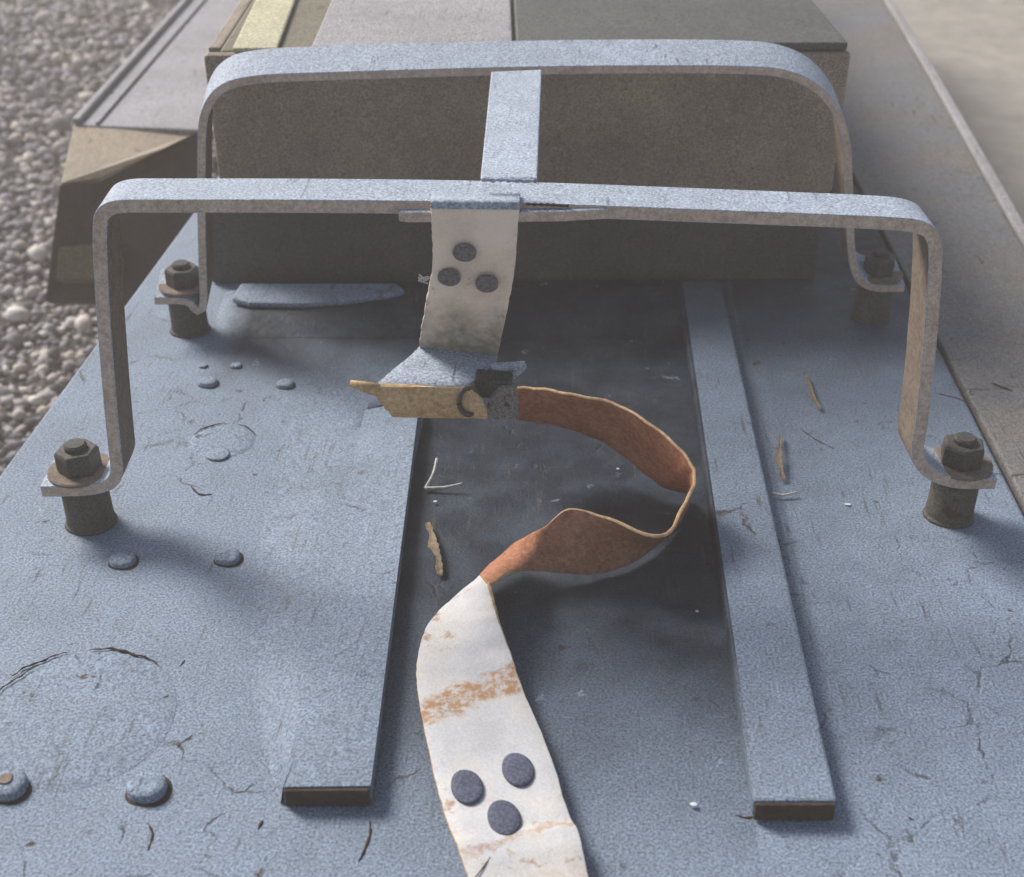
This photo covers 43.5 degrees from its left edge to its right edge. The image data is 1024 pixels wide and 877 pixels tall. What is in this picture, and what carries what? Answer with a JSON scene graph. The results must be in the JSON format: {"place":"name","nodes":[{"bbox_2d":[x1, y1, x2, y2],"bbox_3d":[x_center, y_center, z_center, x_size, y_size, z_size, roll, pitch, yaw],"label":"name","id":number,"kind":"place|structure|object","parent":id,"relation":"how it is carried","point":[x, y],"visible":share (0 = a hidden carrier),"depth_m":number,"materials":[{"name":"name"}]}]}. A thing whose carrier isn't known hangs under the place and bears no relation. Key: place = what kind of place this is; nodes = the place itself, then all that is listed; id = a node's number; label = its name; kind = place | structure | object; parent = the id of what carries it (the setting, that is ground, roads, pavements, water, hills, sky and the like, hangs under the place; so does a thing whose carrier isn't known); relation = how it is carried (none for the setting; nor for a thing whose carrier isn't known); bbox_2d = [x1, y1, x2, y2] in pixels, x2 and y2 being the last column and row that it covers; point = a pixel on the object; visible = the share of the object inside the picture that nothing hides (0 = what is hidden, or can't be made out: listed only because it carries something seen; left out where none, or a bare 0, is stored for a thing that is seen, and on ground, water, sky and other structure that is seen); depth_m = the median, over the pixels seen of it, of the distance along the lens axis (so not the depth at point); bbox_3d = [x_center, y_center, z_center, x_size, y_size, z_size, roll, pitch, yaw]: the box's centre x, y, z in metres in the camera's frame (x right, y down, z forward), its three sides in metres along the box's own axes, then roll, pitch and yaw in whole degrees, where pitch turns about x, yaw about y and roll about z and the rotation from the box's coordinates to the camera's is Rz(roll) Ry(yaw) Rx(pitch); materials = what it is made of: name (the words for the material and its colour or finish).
{"place":"outdoors","nodes":[
{"label":"outdoors","id":0,"kind":"place"},
{"bbox_2d":[0,0,218,475],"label":"ground","id":1,"kind":"structure","parent":0,"point":[11,156],"depth_m":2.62,"materials":[{"name":"grey gravel"}]},
{"bbox_2d":[45,0,240,305],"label":"side box","id":2,"kind":"object","parent":1,"relation":"on","point":[137,116],"visible":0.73,"depth_m":1.68,"materials":[{"name":"paint"}]},
{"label":"hull","id":3,"kind":"structure","parent":1,"relation":"on","visible":0},
{"bbox_2d":[0,162,1023,876],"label":"deck","id":4,"kind":"structure","parent":3,"relation":"on","point":[908,620],"depth_m":0.85,"materials":[{"name":"paint"}]},
{"bbox_2d":[0,769,31,804],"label":"bolt head","id":5,"kind":"object","parent":4,"relation":"on","point":[15,786],"visible":1,"depth_m":0.71},
{"bbox_2d":[0,647,176,791],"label":"round cover","id":6,"kind":"object","parent":4,"relation":"on","point":[81,720],"visible":1,"depth_m":0.77,"materials":[{"name":"metal"}]},
{"bbox_2d":[62,491,116,535],"bbox_3d":[-0.306,0.046,0.925,0.037,0.034,0.036,2,32,2],"label":"post","id":7,"kind":"object","parent":4,"relation":"on","point":[91,515],"visible":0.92,"depth_m":0.92,"materials":[{"name":"metal"}]},
{"bbox_2d":[108,551,138,569],"bbox_3d":[-0.270,0.084,0.893,0.021,0.004,0.019,2,32,2],"label":"bolt head","id":8,"kind":"object","parent":4,"relation":"on","point":[125,560],"visible":1,"depth_m":0.89},
{"bbox_2d":[125,771,171,806],"bbox_3d":[-0.203,0.195,0.716,0.026,0.006,0.023,2,32,2],"label":"bolt head","id":9,"kind":"object","parent":4,"relation":"on","point":[149,789],"visible":1,"depth_m":0.71},
{"bbox_2d":[168,300,210,337],"bbox_3d":[-0.298,-0.116,1.180,0.037,0.034,0.036,2,32,2],"label":"post","id":10,"kind":"object","parent":4,"relation":"on","point":[186,322],"visible":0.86,"depth_m":1.17,"materials":[{"name":"metal"}]},
{"bbox_2d":[199,363,208,368],"bbox_3d":[-0.271,-0.064,1.129,0.008,0.002,0.008,2,32,2],"label":"bolt head","id":11,"kind":"object","parent":4,"relation":"on","point":[203,365],"visible":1,"depth_m":1.13},
{"bbox_2d":[198,376,219,388],"bbox_3d":[-0.260,-0.048,1.103,0.018,0.004,0.017,2,32,2],"label":"bolt head","id":12,"kind":"object","parent":4,"relation":"on","point":[209,382],"visible":1,"depth_m":1.10},
{"bbox_2d":[188,423,254,460],"bbox_3d":[-0.232,0.002,1.025,0.055,0.002,0.056,2,32,2],"label":"round cover","id":13,"kind":"object","parent":4,"relation":"on","point":[219,442],"visible":1,"depth_m":1.02,"materials":[{"name":"metal"}]},
{"bbox_2d":[213,548,243,566],"bbox_3d":[-0.198,0.083,0.896,0.021,0.004,0.019,2,32,2],"label":"bolt head","id":14,"kind":"object","parent":4,"relation":"on","point":[230,557],"visible":1,"depth_m":0.89},
{"bbox_2d":[230,362,242,368],"bbox_3d":[-0.242,-0.064,1.129,0.011,0.002,0.010,2,32,2],"label":"bolt head","id":15,"kind":"object","parent":4,"relation":"on","point":[236,365],"visible":1,"depth_m":1.13},
{"bbox_2d":[276,378,295,389],"bbox_3d":[-0.194,-0.047,1.101,0.017,0.003,0.016,2,32,2],"label":"bolt head","id":16,"kind":"object","parent":4,"relation":"on","point":[286,384],"visible":1,"depth_m":1.10},
{"bbox_2d":[250,365,419,805],"bbox_3d":[-0.130,0.064,0.915,0.111,0.014,0.501,0,32,0],"label":"flat rail","id":17,"kind":"object","parent":4,"relation":"on","point":[326,582],"visible":0.97,"depth_m":0.86,"materials":[{"name":"metal"}]},
{"bbox_2d":[425,522,443,576],"bbox_3d":[-0.055,0.076,0.900,0.008,0.006,0.061,-6,33,-9],"label":"dry leaf","id":18,"kind":"object","parent":4,"relation":"on","point":[433,546],"visible":1,"depth_m":0.90,"materials":[{"name":"plant"}]},
{"bbox_2d":[424,458,462,489],"bbox_3d":[-0.051,0.027,0.972,0.029,0.013,0.026,2,32,2],"label":"twig","id":19,"kind":"object","parent":4,"relation":"on","point":[426,487],"visible":1,"depth_m":0.96,"materials":[{"name":"wood"}]},
{"bbox_2d":[40,39,996,496],"bbox_3d":[0.016,-0.148,0.994,0.696,0.240,0.363,-1,32,-1],"label":"guard frame","id":20,"kind":"object","parent":4,"relation":"on","point":[512,69],"visible":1,"depth_m":0.89,"materials":[{"name":"paint"}]},
{"bbox_2d":[349,191,696,876],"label":"bent strap","id":21,"kind":"object","parent":20,"relation":"hanging from","point":[505,810],"visible":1,"depth_m":0.80,"materials":[{"name":"white paint"}]},
{"bbox_2d":[204,0,849,337],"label":"wall box","id":22,"kind":"object","parent":4,"relation":"on","point":[740,132],"visible":0.76,"depth_m":1.20,"materials":[{"name":"paint"}]},
{"bbox_2d":[690,802,697,806],"bbox_3d":[0.100,0.201,0.707,0.004,0.001,0.003,2,32,2],"label":"paint chip","id":23,"kind":"object","parent":4,"relation":"on","point":[693,804],"visible":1,"depth_m":0.71,"materials":[{"name":"white paint"}]},
{"bbox_2d":[676,282,835,819],"bbox_3d":[0.167,0.028,0.970,0.049,0.013,0.654,2,32,2],"label":"flat rail","id":24,"kind":"object","parent":4,"relation":"on","point":[788,775],"visible":1,"depth_m":0.84,"materials":[{"name":"metal"}]},
{"bbox_2d":[774,435,785,480],"bbox_3d":[0.207,0.013,1.000,0.009,0.007,0.064,4,33,7],"label":"dry leaf","id":25,"kind":"object","parent":4,"relation":"on","point":[778,459],"visible":1,"depth_m":0.99,"materials":[{"name":"brown plant"}]},
{"bbox_2d":[773,491,796,495],"bbox_3d":[0.203,0.041,0.959,0.018,0.003,0.005,2,32,2],"label":"straw","id":26,"kind":"object","parent":4,"relation":"on","point":[786,494],"visible":1,"depth_m":0.96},
{"bbox_2d":[806,375,821,409],"bbox_3d":[0.254,-0.040,1.086,0.008,0.004,0.057,2,32,2],"label":"dry leaf","id":27,"kind":"object","parent":4,"relation":"on","point":[813,397],"visible":1,"depth_m":1.08,"materials":[{"name":"plant"}]},
{"bbox_2d":[850,284,892,325],"bbox_3d":[0.337,-0.129,1.202,0.037,0.034,0.036,2,32,2],"label":"post","id":28,"kind":"object","parent":4,"relation":"on","point":[871,308],"visible":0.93,"depth_m":1.19,"materials":[{"name":"metal"}]},
{"bbox_2d":[922,481,978,528],"bbox_3d":[0.319,0.041,0.932,0.037,0.034,0.036,2,32,2],"label":"post","id":29,"kind":"object","parent":4,"relation":"on","point":[949,507],"visible":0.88,"depth_m":0.92,"materials":[{"name":"metal"}]},
{"bbox_2d":[811,0,1023,516],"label":"side deck","id":30,"kind":"structure","parent":3,"relation":"on","point":[912,138],"depth_m":1.46,"materials":[{"name":"paint"}]},
{"bbox_2d":[893,0,1023,220],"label":"pavement","id":31,"kind":"structure","parent":0,"point":[973,50],"depth_m":3.63,"materials":[{"name":"concrete"}]}
]}

